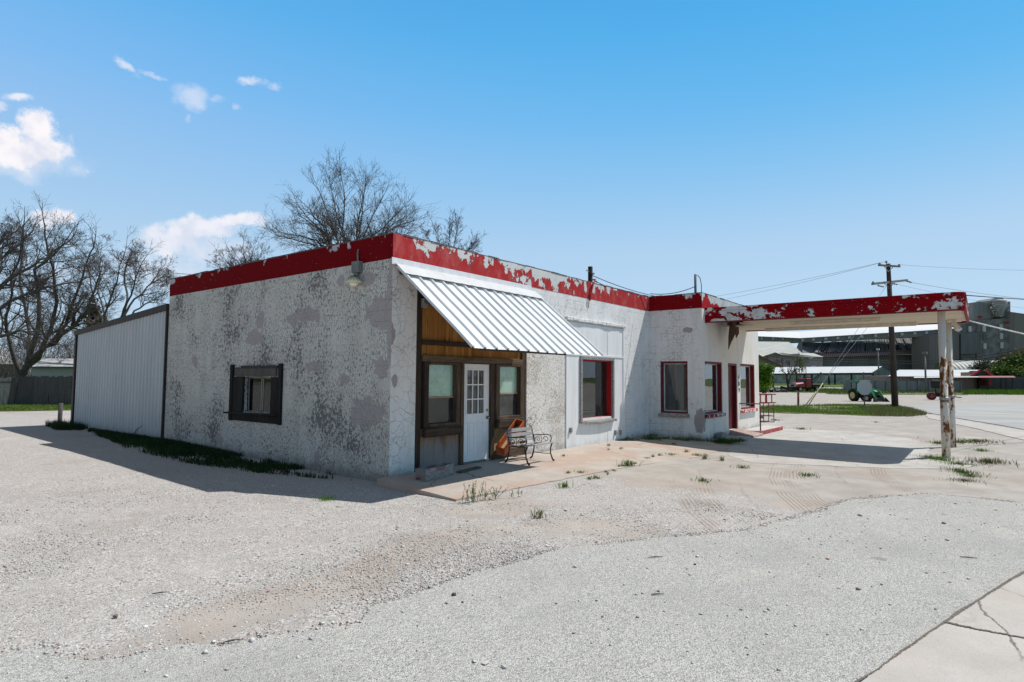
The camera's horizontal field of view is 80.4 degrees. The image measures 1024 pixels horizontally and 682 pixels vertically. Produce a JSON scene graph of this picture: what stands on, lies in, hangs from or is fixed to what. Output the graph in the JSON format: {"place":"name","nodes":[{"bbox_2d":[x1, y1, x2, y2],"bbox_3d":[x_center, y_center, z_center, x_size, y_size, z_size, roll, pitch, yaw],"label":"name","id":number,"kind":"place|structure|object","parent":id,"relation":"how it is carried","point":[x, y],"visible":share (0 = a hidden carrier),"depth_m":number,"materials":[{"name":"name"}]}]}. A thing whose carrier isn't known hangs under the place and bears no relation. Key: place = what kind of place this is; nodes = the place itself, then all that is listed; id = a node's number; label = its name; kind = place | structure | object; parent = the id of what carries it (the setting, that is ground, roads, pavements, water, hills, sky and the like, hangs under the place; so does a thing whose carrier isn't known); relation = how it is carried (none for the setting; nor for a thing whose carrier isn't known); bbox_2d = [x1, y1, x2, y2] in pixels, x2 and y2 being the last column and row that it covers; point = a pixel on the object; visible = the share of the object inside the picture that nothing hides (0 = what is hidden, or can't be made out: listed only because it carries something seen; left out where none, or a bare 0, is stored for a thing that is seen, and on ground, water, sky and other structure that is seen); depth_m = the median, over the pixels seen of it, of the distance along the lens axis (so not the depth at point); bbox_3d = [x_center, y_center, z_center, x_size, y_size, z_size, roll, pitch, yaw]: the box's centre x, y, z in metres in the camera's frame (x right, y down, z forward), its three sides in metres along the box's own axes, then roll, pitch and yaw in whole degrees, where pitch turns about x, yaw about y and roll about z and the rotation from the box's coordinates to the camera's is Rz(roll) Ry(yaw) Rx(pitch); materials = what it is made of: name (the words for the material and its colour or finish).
{"place":"outdoors","nodes":[
{"label":"outdoors","id":0,"kind":"place"},
{"bbox_2d":[0,404,70,410],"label":"grass","id":1,"kind":"structure","parent":0,"point":[16,407],"depth_m":31.09,"materials":[{"name":"plant"}]},
{"bbox_2d":[44,419,87,429],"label":"grass","id":2,"kind":"structure","parent":0,"point":[62,425],"depth_m":19.90,"materials":[{"name":"plant"}]},
{"bbox_2d":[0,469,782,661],"bbox_3d":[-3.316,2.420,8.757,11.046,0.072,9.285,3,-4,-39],"label":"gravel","id":3,"kind":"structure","parent":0,"point":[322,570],"depth_m":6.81,"materials":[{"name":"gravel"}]},
{"bbox_2d":[0,383,1023,661],"bbox_3d":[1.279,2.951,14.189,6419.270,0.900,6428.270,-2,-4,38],"label":"ground","id":4,"kind":"structure","parent":0,"point":[38,453],"depth_m":8.32,"materials":[{"name":"gravel"}]},
{"bbox_2d":[0,377,10,404],"bbox_3d":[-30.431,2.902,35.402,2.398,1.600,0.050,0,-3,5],"label":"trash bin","id":5,"kind":"object","parent":4,"relation":"on","point":[4,387],"visible":0.9,"depth_m":35.32,"materials":[{"name":"plastic"}]},
{"bbox_2d":[0,349,30,380],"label":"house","id":6,"kind":"structure","parent":4,"relation":"on","point":[4,371],"depth_m":62.00,"materials":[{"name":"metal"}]},
{"bbox_2d":[0,406,65,410],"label":"lawn strip","id":7,"kind":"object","parent":4,"relation":"on","point":[35,410],"visible":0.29,"depth_m":29.52,"materials":[{"name":"plant"}]},
{"bbox_2d":[7,375,72,404],"bbox_3d":[-26.617,2.888,35.592,5.549,1.707,0.143,1,-3,-6],"label":"board fence","id":8,"kind":"object","parent":4,"relation":"on","point":[42,390],"visible":0.54,"depth_m":35.48,"materials":[{"name":"wood"}]},
{"bbox_2d":[0,207,98,359],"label":"bare tree","id":9,"kind":"object","parent":4,"relation":"on","point":[38,279],"visible":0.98,"depth_m":41.94,"materials":[{"name":"grey plant"}]},
{"bbox_2d":[30,358,73,376],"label":"garden shed","id":10,"kind":"structure","parent":4,"relation":"on","point":[55,367],"depth_m":52.00,"materials":[{"name":"white"}]},
{"bbox_2d":[57,403,62,421],"bbox_3d":[-16.299,2.722,21.848,0.150,0.950,0.155,-2,-4,38],"label":"bollard","id":11,"kind":"object","parent":4,"relation":"on","point":[60,410],"visible":0.71,"depth_m":21.81,"materials":[{"name":"concrete"}]},
{"bbox_2d":[0,301,130,386],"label":"brush","id":12,"kind":"object","parent":4,"relation":"on","point":[68,353],"visible":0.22,"depth_m":58.98,"materials":[{"name":"plant"}]},
{"bbox_2d":[0,193,134,376],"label":"bare tree","id":13,"kind":"object","parent":4,"relation":"on","point":[29,362],"visible":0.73,"depth_m":45.11,"materials":[{"name":"grey plant"}]},
{"bbox_2d":[85,300,100,327],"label":"cedar tree","id":14,"kind":"object","parent":4,"relation":"on","point":[95,314],"visible":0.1,"depth_m":61.67,"materials":[{"name":"green plant"}]},
{"bbox_2d":[41,225,146,325],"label":"bare tree","id":15,"kind":"object","parent":4,"relation":"on","point":[110,296],"visible":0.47,"depth_m":53.47,"materials":[{"name":"grey plant"}]},
{"bbox_2d":[70,304,168,437],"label":"metal shed","id":16,"kind":"structure","parent":4,"relation":"on","point":[119,374],"depth_m":18.43,"materials":[{"name":"metal"}]},
{"bbox_2d":[101,238,180,316],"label":"bare tree","id":17,"kind":"object","parent":4,"relation":"on","point":[166,280],"visible":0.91,"depth_m":50.57,"materials":[{"name":"grey plant"}]},
{"bbox_2d":[87,427,351,479],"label":"grass","id":18,"kind":"structure","parent":4,"relation":"on","point":[166,446],"depth_m":13.88,"materials":[{"name":"plant"}]},
{"bbox_2d":[204,226,273,267],"bbox_3d":[-17.672,-1.682,39.701,6.660,11.657,2.517,0,-4,14],"label":"bare tree","id":19,"kind":"object","parent":4,"relation":"on","point":[232,263],"visible":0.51,"depth_m":39.70,"materials":[{"name":"grey plant"}]},
{"bbox_2d":[313,494,340,501],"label":"weed patch","id":20,"kind":"object","parent":4,"relation":"on","point":[325,499],"visible":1,"depth_m":9.44,"materials":[{"name":"green plant"}]},
{"bbox_2d":[248,143,440,251],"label":"bare tree","id":21,"kind":"object","parent":4,"relation":"on","point":[328,239],"visible":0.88,"depth_m":41.91,"materials":[{"name":"grey plant"}]},
{"bbox_2d":[419,207,489,251],"bbox_3d":[-3.828,-2.104,37.538,5.746,12.461,2.754,-2,-4,38],"label":"bare tree","id":22,"kind":"object","parent":4,"relation":"on","point":[457,222],"visible":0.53,"depth_m":37.38,"materials":[{"name":"grey plant"}]},
{"bbox_2d":[462,478,486,501],"bbox_3d":[-0.552,2.303,9.377,0.420,0.374,0.280,2,-4,-20],"label":"weed tuft","id":23,"kind":"object","parent":4,"relation":"on","point":[474,491],"visible":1,"depth_m":9.38,"materials":[{"name":"plant"}]},
{"bbox_2d":[483,486,507,500],"bbox_3d":[-0.262,2.400,9.627,0.428,0.215,0.183,3,-4,-33],"label":"weed tuft","id":24,"kind":"object","parent":4,"relation":"on","point":[494,490],"visible":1,"depth_m":9.60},
{"bbox_2d":[530,506,546,518],"bbox_3d":[0.356,2.357,8.357,0.277,0.158,0.346,1,-4,-15],"label":"weed tuft","id":25,"kind":"object","parent":4,"relation":"on","point":[540,514],"visible":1,"depth_m":8.35,"materials":[{"name":"green plant"}]},
{"bbox_2d":[377,435,735,500],"bbox_3d":[2.124,2.846,14.173,2.961,0.340,11.180,-2,-4,38],"label":"concrete apron","id":26,"kind":"object","parent":4,"relation":"on","point":[513,473],"visible":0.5,"depth_m":12.76,"materials":[{"name":"concrete"}]},
{"bbox_2d":[415,463,453,481],"bbox_3d":[-1.404,2.388,11.069,0.230,0.210,0.880,-1,-4,29],"label":"concrete block","id":27,"kind":"object","parent":26,"relation":"on","point":[432,472],"visible":1,"depth_m":10.91,"materials":[{"name":"grey paint"}]},
{"bbox_2d":[456,466,481,472],"bbox_3d":[-0.840,2.526,11.901,0.120,0.030,0.750,-1,-4,28],"label":"loose plank","id":28,"kind":"object","parent":26,"relation":"on","point":[469,469],"visible":1,"depth_m":11.81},
{"bbox_2d":[496,419,523,455],"bbox_3d":[-0.036,2.127,13.443,0.210,0.210,1.000,13,37,23],"label":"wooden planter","id":29,"kind":"object","parent":26,"relation":"on","point":[502,446],"visible":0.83,"depth_m":13.34,"materials":[{"name":"wood"}]},
{"bbox_2d":[505,426,554,465],"bbox_3d":[0.394,2.269,13.235,0.674,0.751,0.980,-2,-4,38],"label":"park bench","id":30,"kind":"object","parent":26,"relation":"on","point":[514,437],"visible":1,"depth_m":13.28,"materials":[{"name":"wood"}]},
{"bbox_2d":[616,459,641,465],"bbox_3d":[2.540,2.651,13.355,0.660,0.185,0.408,-2,-4,32],"label":"weed tuft","id":31,"kind":"object","parent":26,"relation":"on","point":[627,463],"visible":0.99,"depth_m":13.28,"materials":[{"name":"green plant"}]},
{"bbox_2d":[615,434,746,443],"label":"grass","id":32,"kind":"structure","parent":26,"relation":"on","point":[718,440],"depth_m":18.19,"materials":[{"name":"plant"}]},
{"bbox_2d":[553,480,571,488],"bbox_3d":[0.913,2.513,10.716,0.488,0.137,0.302,1,-4,-17],"label":"weed tuft","id":33,"kind":"object","parent":4,"relation":"on","point":[563,485],"visible":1,"depth_m":10.65,"materials":[{"name":"green plant"}]},
{"bbox_2d":[164,232,968,481],"bbox_3d":[2.494,0.802,17.914,17.512,5.053,16.840,-2,-4,38],"label":"gas station","id":34,"kind":"object","parent":4,"relation":"on","point":[409,354],"visible":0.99,"depth_m":13.86,"materials":[{"name":"paint"}]},
{"bbox_2d":[15,254,190,274],"bbox_3d":[-31.899,-5.848,41.000,52.001,8.290,0.024,-2,-4,40],"label":"wire","id":35,"kind":"object","parent":34,"relation":"attached to","point":[115,267],"visible":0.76,"depth_m":30.86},
{"bbox_2d":[223,363,283,424],"bbox_3d":[-5.900,1.190,13.874,2.350,1.330,0.220,-2,-4,38],"label":"window","id":36,"kind":"structure","parent":34,"relation":"in","point":[264,394],"depth_m":13.85,"materials":[{"name":"wood"}]},
{"bbox_2d":[345,249,362,286],"bbox_3d":[-3.034,-1.418,11.652,0.330,0.753,0.337,-2,-4,38],"label":"wall lamp","id":37,"kind":"object","parent":34,"relation":"attached to","point":[354,280],"visible":1,"depth_m":11.63,"materials":[{"name":"metal"}]},
{"bbox_2d":[420,362,461,437],"bbox_3d":[-1.429,1.155,12.107,0.260,1.455,1.050,-2,-4,38],"label":"window","id":38,"kind":"structure","parent":34,"relation":"in","point":[440,381],"depth_m":12.12,"materials":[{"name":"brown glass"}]},
{"bbox_2d":[463,364,489,463],"bbox_3d":[-0.762,1.532,12.927,0.138,2.080,0.860,-2,-4,38],"label":"door","id":39,"kind":"structure","parent":34,"relation":"in","point":[476,387],"depth_m":12.97,"materials":[{"name":"white paint"}]},
{"bbox_2d":[494,364,525,427],"bbox_3d":[-0.093,1.243,13.827,0.260,1.405,1.030,-2,-4,38],"label":"window","id":40,"kind":"structure","parent":34,"relation":"in","point":[509,379],"depth_m":13.87,"materials":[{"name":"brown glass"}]},
{"bbox_2d":[586,266,594,281],"bbox_3d":[2.343,-1.691,17.853,0.180,1.020,0.463,-2,-4,38],"label":"roof mast","id":41,"kind":"object","parent":34,"relation":"on","point":[590,273],"visible":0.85,"depth_m":17.85,"materials":[{"name":"metal"}]},
{"bbox_2d":[579,356,616,423],"bbox_3d":[2.340,1.377,16.879,0.280,1.840,1.919,-2,-4,38],"label":"window","id":42,"kind":"structure","parent":34,"relation":"in","point":[596,374],"depth_m":17.08,"materials":[{"name":"clear glass"}]},
{"bbox_2d":[592,275,693,295],"bbox_3d":[3.892,-1.673,18.889,3.565,0.409,1.039,2,-4,-18],"label":"service cable","id":43,"kind":"object","parent":34,"relation":"attached to","point":[640,292],"visible":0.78,"depth_m":18.96,"materials":[{"name":"rubber"}]},
{"bbox_2d":[658,361,689,417],"bbox_3d":[5.130,1.510,19.100,1.000,1.740,0.305,-2,-4,38],"label":"window","id":44,"kind":"structure","parent":34,"relation":"in","point":[674,374],"depth_m":19.18,"materials":[{"name":"glass"}]},
{"bbox_2d":[694,274,701,292],"bbox_3d":[5.833,-1.583,19.054,0.362,1.000,0.112,4,-5,-42],"label":"roof mast","id":45,"kind":"object","parent":34,"relation":"on","point":[695,283],"visible":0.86,"depth_m":18.94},
{"bbox_2d":[705,361,725,417],"bbox_3d":[6.377,1.537,19.305,0.305,1.750,1.670,-2,-4,38],"label":"window","id":46,"kind":"structure","parent":34,"relation":"in","point":[713,373],"depth_m":19.61,"materials":[{"name":"glass"}]},
{"bbox_2d":[728,363,736,428],"bbox_3d":[7.465,1.894,20.770,0.180,2.250,0.950,-2,-4,38],"label":"door","id":47,"kind":"structure","parent":34,"relation":"in","point":[732,376],"depth_m":21.01,"materials":[{"name":"red paint"}]},
{"bbox_2d":[740,364,757,412],"bbox_3d":[8.531,1.709,22.077,0.305,1.730,1.800,-2,-4,38],"label":"window","id":48,"kind":"structure","parent":34,"relation":"in","point":[746,370],"depth_m":22.43,"materials":[{"name":"red paint"}]},
{"bbox_2d":[966,295,1023,299],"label":"wire","id":49,"kind":"object","parent":34,"relation":"attached to","point":[993,297],"visible":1,"depth_m":16.35,"materials":[{"name":"black metal"}]},
{"bbox_2d":[969,320,1023,334],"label":"cable","id":50,"kind":"object","parent":34,"relation":"attached to","point":[995,327],"visible":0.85,"depth_m":18.44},
{"bbox_2d":[759,361,774,392],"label":"leafy bush","id":51,"kind":"object","parent":4,"relation":"on","point":[766,380],"visible":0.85,"depth_m":107.37,"materials":[{"name":"green plant"}]},
{"bbox_2d":[759,394,775,421],"bbox_3d":[11.366,3.042,27.498,1.650,1.260,0.964,0,-3,0],"label":"metal rack","id":52,"kind":"object","parent":4,"relation":"on","point":[763,408],"visible":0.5,"depth_m":27.37,"materials":[{"name":"metal"}]},
{"bbox_2d":[758,342,822,373],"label":"mill building","id":53,"kind":"structure","parent":4,"relation":"on","point":[786,350],"depth_m":258.83,"materials":[{"name":"white"}]},
{"bbox_2d":[787,372,823,391],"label":"tow truck","id":54,"kind":"object","parent":4,"relation":"on","point":[802,383],"visible":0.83,"depth_m":123.06,"materials":[{"name":"metal"}]},
{"bbox_2d":[771,366,889,383],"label":"open shed","id":55,"kind":"structure","parent":4,"relation":"on","point":[812,372],"depth_m":219.76,"materials":[{"name":"metal"}]},
{"bbox_2d":[759,403,930,416],"bbox_3d":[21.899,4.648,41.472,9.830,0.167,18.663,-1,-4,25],"label":"grass verge","id":56,"kind":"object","parent":4,"relation":"on","point":[829,409],"depth_m":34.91,"materials":[{"name":"plant"}]},
{"bbox_2d":[857,372,871,407],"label":"stop sign","id":57,"kind":"object","parent":56,"relation":"on","point":[864,387],"visible":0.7,"depth_m":42.10,"materials":[{"name":"metal"}]},
{"bbox_2d":[871,261,911,406],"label":"utility pole","id":58,"kind":"object","parent":56,"relation":"on","point":[893,370],"visible":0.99,"depth_m":40.79,"materials":[{"name":"wood"}]},
{"bbox_2d":[804,328,866,406],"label":"guy wire","id":59,"kind":"object","parent":58,"relation":"attached to","point":[828,376],"visible":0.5,"depth_m":40.96,"materials":[{"name":"metal"}]},
{"bbox_2d":[808,286,885,405],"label":"guy wire","id":60,"kind":"object","parent":58,"relation":"attached to","point":[832,368],"visible":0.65,"depth_m":40.18,"materials":[{"name":"metal"}]},
{"bbox_2d":[797,338,911,374],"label":"grain warehouse","id":61,"kind":"structure","parent":4,"relation":"on","point":[860,351],"depth_m":295.86,"materials":[{"name":"metal"}]},
{"bbox_2d":[727,428,983,468],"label":"concrete drive","id":62,"kind":"structure","parent":4,"relation":"on","point":[820,447],"depth_m":16.48,"materials":[{"name":"concrete"}]},
{"bbox_2d":[709,435,750,441],"bbox_3d":[6.948,3.128,19.283,0.690,0.080,2.100,-2,-4,38],"label":"doorstep slab","id":63,"kind":"structure","parent":62,"relation":"on","point":[737,437],"depth_m":19.53,"materials":[{"name":"concrete"}]},
{"bbox_2d":[730,428,762,437],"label":"ramp","id":64,"kind":"structure","parent":62,"relation":"on","point":[744,432],"depth_m":20.35,"materials":[{"name":"concrete"}]},
{"bbox_2d":[747,425,782,434],"bbox_3d":[9.220,3.277,22.232,0.660,0.170,2.850,-2,-4,38],"label":"step","id":65,"kind":"object","parent":62,"relation":"on","point":[766,429],"visible":0.6,"depth_m":22.00,"materials":[{"name":"white concrete"}]},
{"bbox_2d":[739,403,760,430],"bbox_3d":[8.292,2.652,21.119,0.717,0.970,0.081,-1,-4,17],"label":"handrail","id":66,"kind":"object","parent":65,"relation":"on","point":[760,411],"visible":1,"depth_m":21.01,"materials":[{"name":"brown metal"}]},
{"bbox_2d":[910,453,947,460],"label":"weed patch","id":67,"kind":"object","parent":62,"relation":"on","point":[930,456],"visible":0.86,"depth_m":14.98,"materials":[{"name":"green plant"}]},
{"bbox_2d":[919,455,967,461],"bbox_3d":[10.466,2.833,14.756,0.814,0.129,0.951,0,-4,13],"label":"weed patch","id":68,"kind":"object","parent":62,"relation":"on","point":[942,458],"visible":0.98,"depth_m":14.68,"materials":[{"name":"green plant"}]},
{"bbox_2d":[919,457,992,468],"bbox_3d":[10.242,2.808,13.940,1.490,0.076,1.501,-2,-4,35],"label":"weed patch","id":69,"kind":"object","parent":62,"relation":"on","point":[958,463],"visible":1,"depth_m":13.98,"materials":[{"name":"green plant"}]},
{"bbox_2d":[847,380,889,401],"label":"tractor","id":70,"kind":"object","parent":4,"relation":"on","point":[875,395],"visible":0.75,"depth_m":67.30,"materials":[{"name":"metal"}]},
{"bbox_2d":[767,386,992,394],"bbox_3d":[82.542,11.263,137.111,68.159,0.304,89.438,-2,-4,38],"label":"verge","id":71,"kind":"structure","parent":4,"relation":"on","point":[922,393],"depth_m":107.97,"materials":[{"name":"plant"}]},
{"bbox_2d":[761,353,780,387],"bbox_3d":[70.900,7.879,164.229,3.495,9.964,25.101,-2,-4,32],"label":"bare tree","id":72,"kind":"object","parent":71,"relation":"on","point":[776,360],"visible":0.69,"depth_m":169.79,"materials":[{"name":"grey plant"}]},
{"bbox_2d":[779,358,801,386],"bbox_3d":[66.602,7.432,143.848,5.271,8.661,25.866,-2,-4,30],"label":"bare tree","id":73,"kind":"object","parent":71,"relation":"on","point":[791,373],"visible":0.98,"depth_m":147.14,"materials":[{"name":"grey plant"}]},
{"bbox_2d":[790,353,808,380],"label":"young tree","id":74,"kind":"object","parent":71,"relation":"on","point":[800,363],"visible":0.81,"depth_m":149.92,"materials":[{"name":"green plant"}]},
{"bbox_2d":[844,380,961,390],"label":"panel fence","id":75,"kind":"object","parent":71,"relation":"on","point":[907,385],"visible":0.57,"depth_m":126.00,"materials":[{"name":"metal"}]},
{"bbox_2d":[922,352,927,391],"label":"light pole","id":76,"kind":"object","parent":71,"relation":"on","point":[925,373],"visible":0.97,"depth_m":123.86,"materials":[{"name":"metal"}]},
{"bbox_2d":[912,334,960,369],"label":"mill building","id":77,"kind":"structure","parent":4,"relation":"on","point":[928,344],"depth_m":266.77,"materials":[{"name":"black metal"}]},
{"bbox_2d":[758,324,959,351],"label":"conveyor gallery","id":78,"kind":"object","parent":77,"relation":"on","point":[800,338],"visible":0.81,"depth_m":299.39,"materials":[{"name":"metal"}]},
{"bbox_2d":[862,369,1023,389],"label":"store building","id":79,"kind":"structure","parent":4,"relation":"on","point":[977,379],"depth_m":137.28,"materials":[{"name":"white"}]},
{"bbox_2d":[926,379,961,399],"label":"smoker trailer","id":80,"kind":"object","parent":4,"relation":"on","point":[935,383],"visible":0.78,"depth_m":75.27,"materials":[{"name":"metal"}]},
{"bbox_2d":[933,476,986,485],"bbox_3d":[8.621,2.666,11.653,0.834,0.064,0.879,-2,-4,39],"label":"weed patch","id":81,"kind":"object","parent":4,"relation":"on","point":[966,479],"visible":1,"depth_m":11.68,"materials":[{"name":"green plant"}]},
{"bbox_2d":[918,436,1003,445],"bbox_3d":[13.991,3.107,18.730,2.663,0.110,2.179,-1,-4,27],"label":"weed patch","id":82,"kind":"object","parent":4,"relation":"on","point":[962,441],"visible":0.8,"depth_m":18.79,"materials":[{"name":"green plant"}]},
{"bbox_2d":[931,360,1001,369],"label":"quonset hut","id":83,"kind":"object","parent":4,"relation":"on","point":[963,365],"visible":0.11,"depth_m":224.60,"materials":[{"name":"metal"}]},
{"bbox_2d":[940,466,997,478],"bbox_3d":[9.500,2.717,12.851,0.904,0.118,2.144,0,-3,0],"label":"weed patch","id":84,"kind":"object","parent":4,"relation":"on","point":[961,471],"visible":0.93,"depth_m":12.69,"materials":[{"name":"green plant"}]},
{"bbox_2d":[949,472,991,479],"bbox_3d":[9.155,2.697,12.221,0.926,0.076,0.953,-2,-4,39],"label":"weed patch","id":85,"kind":"object","parent":4,"relation":"on","point":[969,475],"visible":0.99,"depth_m":12.21,"materials":[{"name":"green plant"}]},
{"bbox_2d":[937,298,1009,360],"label":"grain elevator","id":86,"kind":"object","parent":4,"relation":"on","point":[980,340],"visible":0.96,"depth_m":261.37,"materials":[{"name":"concrete"}]},
{"bbox_2d":[926,414,1023,439],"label":"street gutter","id":87,"kind":"object","parent":4,"relation":"on","point":[1011,432],"visible":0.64,"depth_m":24.46,"materials":[{"name":"concrete"}]},
{"bbox_2d":[966,357,994,370],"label":"leafy bush","id":88,"kind":"object","parent":4,"relation":"on","point":[984,365],"visible":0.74,"depth_m":164.53,"materials":[{"name":"green plant"}]},
{"bbox_2d":[944,456,1019,466],"bbox_3d":[11.025,2.783,14.227,1.373,0.172,1.409,-3,-5,41],"label":"weed patch","id":89,"kind":"object","parent":4,"relation":"on","point":[995,461],"visible":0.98,"depth_m":14.23,"materials":[{"name":"green plant"}]},
{"bbox_2d":[958,438,1005,444],"bbox_3d":[14.561,3.137,19.241,1.762,0.118,1.830,-2,-4,40],"label":"weed patch","id":90,"kind":"object","parent":4,"relation":"on","point":[975,440],"visible":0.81,"depth_m":19.20,"materials":[{"name":"green plant"}]},
{"bbox_2d":[963,388,1023,394],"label":"grass","id":91,"kind":"structure","parent":4,"relation":"on","point":[996,391],"depth_m":111.66,"materials":[{"name":"plant"}]},
{"bbox_2d":[978,348,1023,376],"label":"leafy bush","id":92,"kind":"object","parent":4,"relation":"on","point":[1011,365],"visible":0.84,"depth_m":146.69,"materials":[{"name":"green plant"}]},
{"bbox_2d":[982,312,1023,352],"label":"mill building","id":93,"kind":"structure","parent":4,"relation":"on","point":[1017,325],"depth_m":256.25,"materials":[{"name":"metal"}]},
{"bbox_2d":[993,350,1023,365],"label":"leafy bush","id":94,"kind":"object","parent":4,"relation":"on","point":[998,361],"visible":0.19,"depth_m":159.34,"materials":[{"name":"green plant"}]},
{"bbox_2d":[0,494,1023,681],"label":"asphalt road","id":95,"kind":"structure","parent":0,"point":[519,623],"depth_m":4.95,"materials":[{"name":"asphalt"}]},
{"bbox_2d":[0,0,1023,359],"label":"sky","id":96,"kind":"structure","parent":0,"point":[739,146],"materials":[{"name":"blue"}]},
{"bbox_2d":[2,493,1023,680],"bbox_3d":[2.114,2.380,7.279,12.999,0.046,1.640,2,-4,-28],"label":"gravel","id":97,"kind":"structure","parent":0,"point":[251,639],"depth_m":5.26,"materials":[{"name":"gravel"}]},
{"bbox_2d":[716,432,725,438],"bbox_3d":[6.601,2.991,19.136,0.190,0.190,0.390,-2,-4,38],"label":"cinder block","id":98,"kind":"object","parent":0,"point":[720,434],"depth_m":19.01,"materials":[{"name":"grey concrete"}]},
{"bbox_2d":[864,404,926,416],"bbox_3d":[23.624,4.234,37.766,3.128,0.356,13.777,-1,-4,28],"label":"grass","id":99,"kind":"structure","parent":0,"point":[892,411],"depth_m":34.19,"materials":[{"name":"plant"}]},
{"bbox_2d":[775,351,1023,363],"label":"telephone cable","id":100,"kind":"object","parent":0,"point":[902,363],"visible":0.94,"depth_m":135.44,"materials":[{"name":"black metal"}]},
{"bbox_2d":[778,348,1023,360],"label":"telephone cable","id":101,"kind":"object","parent":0,"point":[889,360],"visible":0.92,"depth_m":140.86,"materials":[{"name":"black metal"}]},
{"bbox_2d":[862,574,1023,681],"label":"sidewalk","id":102,"kind":"structure","parent":0,"point":[947,652],"depth_m":4.33,"materials":[{"name":"concrete"}]},
{"bbox_2d":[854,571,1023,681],"bbox_3d":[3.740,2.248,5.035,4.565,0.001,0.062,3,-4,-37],"label":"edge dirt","id":103,"kind":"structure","parent":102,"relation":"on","point":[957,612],"depth_m":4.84,"materials":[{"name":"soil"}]},
{"bbox_2d":[944,621,1023,637],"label":"joint dirt","id":104,"kind":"structure","parent":102,"relation":"on","point":[981,629],"depth_m":4.67,"materials":[{"name":"soil"}]},
{"bbox_2d":[903,402,1023,429],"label":"side street","id":105,"kind":"structure","parent":0,"point":[1010,415],"depth_m":36.62,"materials":[{"name":"asphalt"}]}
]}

